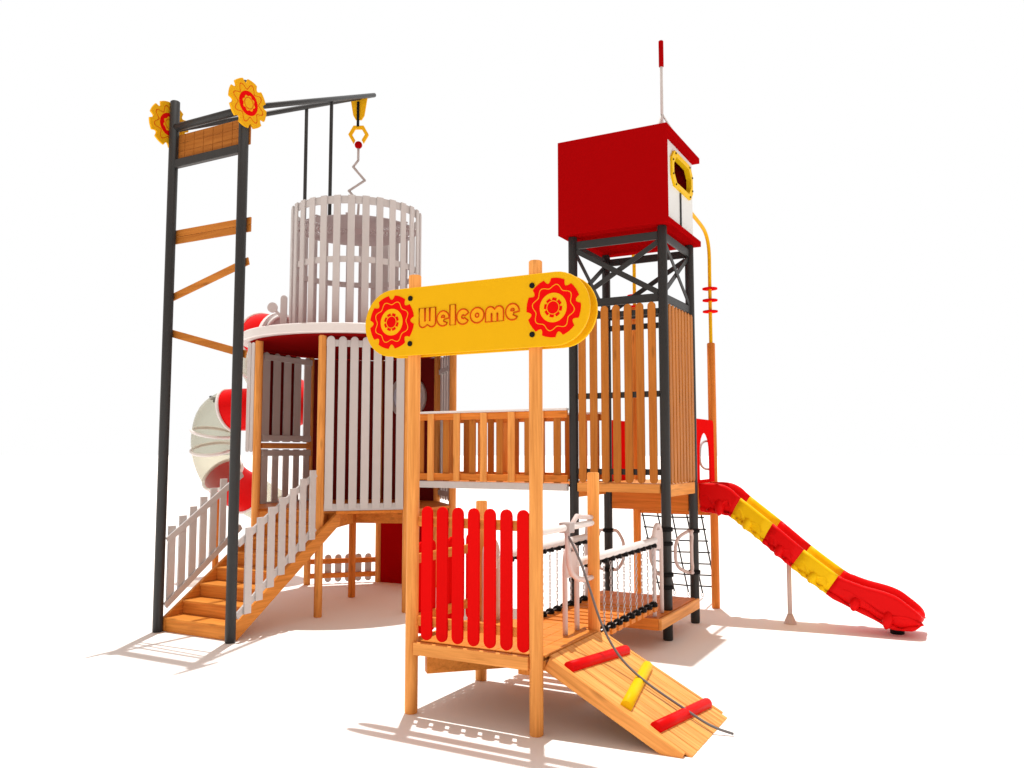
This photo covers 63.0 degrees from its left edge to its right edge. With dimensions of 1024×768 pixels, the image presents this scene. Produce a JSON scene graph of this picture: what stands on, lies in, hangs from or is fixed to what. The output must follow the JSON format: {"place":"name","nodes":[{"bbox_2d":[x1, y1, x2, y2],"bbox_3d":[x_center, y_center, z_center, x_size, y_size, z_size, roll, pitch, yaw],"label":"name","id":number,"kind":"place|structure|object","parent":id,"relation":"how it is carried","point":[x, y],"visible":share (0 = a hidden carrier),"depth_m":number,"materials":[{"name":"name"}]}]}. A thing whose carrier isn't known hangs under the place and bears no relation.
{"place":"outdoors","nodes":[
{"label":"outdoors","id":0,"kind":"place"},
{"bbox_2d":[267,295,286,323],"bbox_3d":[-3.309,-0.954,11.767,0.278,0.600,0.031,0,-5,-1],"label":"roof picket","id":1,"kind":"object","parent":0,"point":[272,307],"visible":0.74,"depth_m":11.76,"materials":[{"name":"white wood"}]},
{"bbox_2d":[243,322,456,617],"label":"round tower","id":2,"kind":"structure","parent":0,"point":[353,452],"depth_m":11.09,"materials":[{"name":"white wood"}]},
{"bbox_2d":[310,553,374,581],"bbox_3d":[-2.589,2.817,12.798,0.983,0.420,0.053,1,-5,-17],"label":"fence","id":3,"kind":"object","parent":2,"relation":"attached to","point":[368,559],"visible":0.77,"depth_m":12.79,"materials":[{"name":"brown wood"}]},
{"bbox_2d":[289,195,421,322],"bbox_3d":[-2.216,-1.538,11.895,1.834,1.800,1.834,-3,-5,28],"label":"slatted drum","id":4,"kind":"object","parent":2,"relation":"on","point":[351,230],"visible":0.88,"depth_m":11.22,"materials":[{"name":"grey wood"}]},
{"bbox_2d":[420,408,602,490],"bbox_3d":[-0.070,0.826,10.543,2.185,0.947,1.152,-3,-5,28],"label":"footbridge","id":5,"kind":"object","parent":2,"relation":"attached to","point":[507,475],"visible":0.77,"depth_m":10.19,"materials":[{"name":"brown wood"}]},
{"bbox_2d":[0,455,1023,767],"bbox_3d":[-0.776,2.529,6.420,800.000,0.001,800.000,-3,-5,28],"label":"ground","id":6,"kind":"structure","parent":0,"point":[96,671],"depth_m":8.57,"materials":[{"name":"white"}]},
{"bbox_2d":[189,312,303,567],"bbox_3d":[-4.100,1.102,14.245,1.994,4.115,4.547,0,-5,5],"label":"tube slide","id":7,"kind":"object","parent":6,"relation":"on","point":[214,474],"visible":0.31,"depth_m":13.44,"materials":[{"name":"red plastic"}]},
{"bbox_2d":[259,312,288,326],"bbox_3d":[-3.431,-0.827,12.399,0.060,0.460,0.920,-3,-5,28],"label":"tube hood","id":8,"kind":"object","parent":7,"relation":"attached to","point":[265,320],"visible":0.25,"depth_m":12.20,"materials":[{"name":"white plastic"}]},
{"bbox_2d":[163,470,339,639],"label":"staircase","id":9,"kind":"structure","parent":6,"relation":"on","point":[273,558],"depth_m":9.61,"materials":[{"name":"wood"}]},
{"bbox_2d":[149,78,375,643],"bbox_3d":[-2.668,-0.916,10.809,1.308,7.579,3.909,-3,-5,28],"label":"crane","id":10,"kind":"object","parent":6,"relation":"on","point":[229,135],"visible":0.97,"depth_m":9.39,"materials":[{"name":"grey metal"}]},
{"bbox_2d":[348,98,368,214],"bbox_3d":[-2.329,-3.281,12.639,0.309,2.210,0.115,-1,-5,14],"label":"crane hook","id":11,"kind":"object","parent":10,"relation":"hanging from","point":[358,108],"visible":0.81,"depth_m":12.66,"materials":[{"name":"yellow plastic"}]},
{"bbox_2d":[405,260,600,737],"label":"entrance platform","id":12,"kind":"structure","parent":6,"relation":"on","point":[528,641],"depth_m":6.26,"materials":[{"name":"brown wood"}]},
{"bbox_2d":[365,271,597,358],"bbox_3d":[-0.292,-0.509,6.397,1.982,0.539,0.166,-3,-5,28],"label":"welcome sign","id":13,"kind":"object","parent":12,"relation":"attached to","point":[553,310],"visible":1,"depth_m":6.28,"materials":[{"name":"yellow plastic"}]},
{"bbox_2d":[543,514,593,581],"bbox_3d":[0.426,1.300,6.472,0.090,0.561,1.060,-3,-5,28],"label":"grab rail","id":14,"kind":"object","parent":12,"relation":"attached to","point":[566,528],"visible":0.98,"depth_m":6.49,"materials":[{"name":"white metal"}]},
{"bbox_2d":[568,536,733,734],"bbox_3d":[0.993,1.818,6.192,1.247,1.369,0.042,-2,-5,24],"label":"climbing rope","id":15,"kind":"object","parent":14,"relation":"hanging from","point":[632,670],"visible":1,"depth_m":6.25,"materials":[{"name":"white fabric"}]},
{"bbox_2d":[545,631,726,757],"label":"climbing ramp","id":16,"kind":"structure","parent":6,"relation":"on","point":[594,670],"depth_m":5.96,"materials":[{"name":"brown wood"}]},
{"bbox_2d":[612,213,719,608],"bbox_3d":[1.940,0.373,10.778,1.249,5.004,1.118,-3,-5,28],"label":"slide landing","id":17,"kind":"object","parent":6,"relation":"on","point":[714,522],"visible":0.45,"depth_m":10.97,"materials":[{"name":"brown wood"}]},
{"bbox_2d":[612,420,624,480],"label":"arch panel","id":18,"kind":"structure","parent":17,"relation":"attached to","point":[623,445],"depth_m":10.91,"materials":[{"name":"red plastic"}]},
{"bbox_2d":[641,513,710,596],"bbox_3d":[2.278,2.321,11.355,0.872,1.195,0.648,-3,-5,28],"label":"climbing net","id":19,"kind":"object","parent":17,"relation":"attached to","point":[679,551],"visible":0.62,"depth_m":11.32,"materials":[{"name":"black fabric"}]},
{"bbox_2d":[696,418,714,482],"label":"arch panel","id":20,"kind":"structure","parent":17,"relation":"attached to","point":[704,426],"depth_m":10.55,"materials":[{"name":"red plastic"}]},
{"bbox_2d":[699,482,925,634],"bbox_3d":[3.445,1.983,9.729,2.413,1.625,0.634,-3,-5,28],"label":"slide","id":21,"kind":"object","parent":6,"relation":"on","point":[895,611],"visible":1,"depth_m":9.57,"materials":[{"name":"red plastic"}]},
{"bbox_2d":[0,0,1023,456],"label":"sky","id":22,"kind":"structure","parent":0,"point":[858,196],"materials":[{"name":"white"}]},
{"bbox_2d":[568,225,699,640],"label":"lookout tower","id":23,"kind":"structure","parent":0,"point":[676,394],"depth_m":9.41,"materials":[{"name":"brown wood"}]},
{"bbox_2d":[482,523,663,635],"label":"chain bridge","id":24,"kind":"structure","parent":23,"relation":"on","point":[616,617],"depth_m":8.02,"materials":[{"name":"white wood"}]},
{"bbox_2d":[599,528,624,571],"bbox_3d":[1.214,2.058,10.374,0.408,0.528,0.138,-3,-5,28],"label":"grab loop","id":25,"kind":"object","parent":23,"relation":"attached to","point":[621,538],"visible":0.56,"depth_m":10.31,"materials":[{"name":"white metal"}]},
{"bbox_2d":[558,40,700,257],"bbox_3d":[1.427,-2.954,10.085,1.325,2.515,1.300,-3,-5,28],"label":"red cabin","id":26,"kind":"object","parent":23,"relation":"on","point":[638,180],"visible":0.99,"depth_m":9.53,"materials":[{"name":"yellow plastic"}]},
{"bbox_2d":[670,150,692,199],"bbox_3d":[2.004,-2.465,9.903,0.074,0.420,0.820,-3,-5,28],"label":"window frame","id":27,"kind":"structure","parent":26,"relation":"in","point":[674,157],"depth_m":9.93,"materials":[{"name":"yellow plastic"}]},
{"bbox_2d":[649,527,673,577],"bbox_3d":[1.607,1.806,9.007,0.269,0.528,0.138,-3,-5,28],"label":"grab loop","id":28,"kind":"object","parent":23,"relation":"attached to","point":[668,575],"visible":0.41,"depth_m":8.94,"materials":[{"name":"white metal"}]},
{"bbox_2d":[674,529,700,574],"bbox_3d":[2.062,1.970,9.781,0.397,0.528,0.140,5,-7,-44],"label":"grab loop","id":29,"kind":"object","parent":23,"relation":"attached to","point":[692,570],"visible":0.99,"depth_m":9.77,"materials":[{"name":"white metal"}]}
]}

